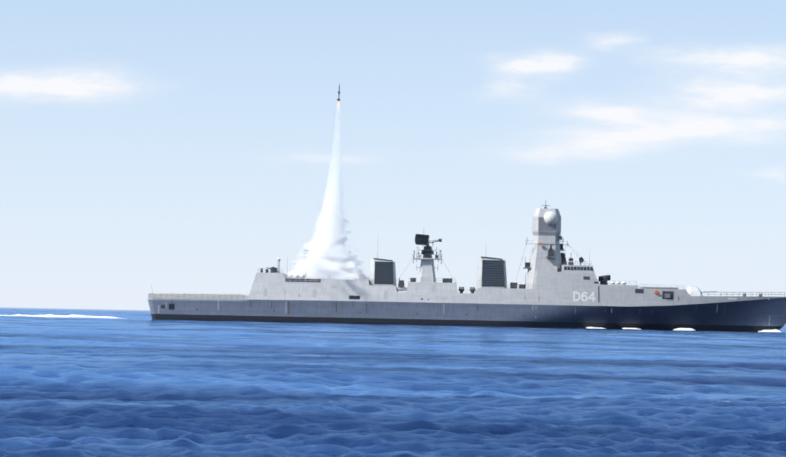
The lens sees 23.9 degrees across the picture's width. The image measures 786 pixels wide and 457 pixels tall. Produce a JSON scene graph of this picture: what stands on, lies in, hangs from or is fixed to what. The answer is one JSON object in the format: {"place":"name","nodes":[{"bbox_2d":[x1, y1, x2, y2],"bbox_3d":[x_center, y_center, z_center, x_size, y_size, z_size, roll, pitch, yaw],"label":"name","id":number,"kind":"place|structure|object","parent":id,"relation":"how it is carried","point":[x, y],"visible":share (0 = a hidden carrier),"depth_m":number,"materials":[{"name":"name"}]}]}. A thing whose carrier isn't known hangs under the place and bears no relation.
{"place":"outdoors","nodes":[
{"label":"outdoors","id":0,"kind":"place"},
{"bbox_2d":[337,83,339,109],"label":"missile","id":1,"kind":"object","parent":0,"point":[338,99],"visible":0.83,"depth_m":464.24,"materials":[{"name":"grey metal"}]},
{"bbox_2d":[0,307,785,456],"bbox_3d":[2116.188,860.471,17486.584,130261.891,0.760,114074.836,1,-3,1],"label":"sea","id":2,"kind":"structure","parent":0,"point":[138,383],"depth_m":61.66,"materials":[{"name":"liquid"}]},
{"bbox_2d":[0,314,780,331],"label":"wake foam","id":3,"kind":"object","parent":2,"relation":"on","point":[73,315],"visible":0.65,"depth_m":459.85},
{"bbox_2d":[148,203,785,331],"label":"destroyer","id":4,"kind":"object","parent":2,"relation":"in","point":[555,290],"visible":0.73,"depth_m":453.96,"materials":[{"name":"grey metal"}]},
{"bbox_2d":[0,0,785,309],"label":"sky","id":5,"kind":"structure","parent":0,"point":[170,146],"materials":[{"name":"blue"}]}
]}

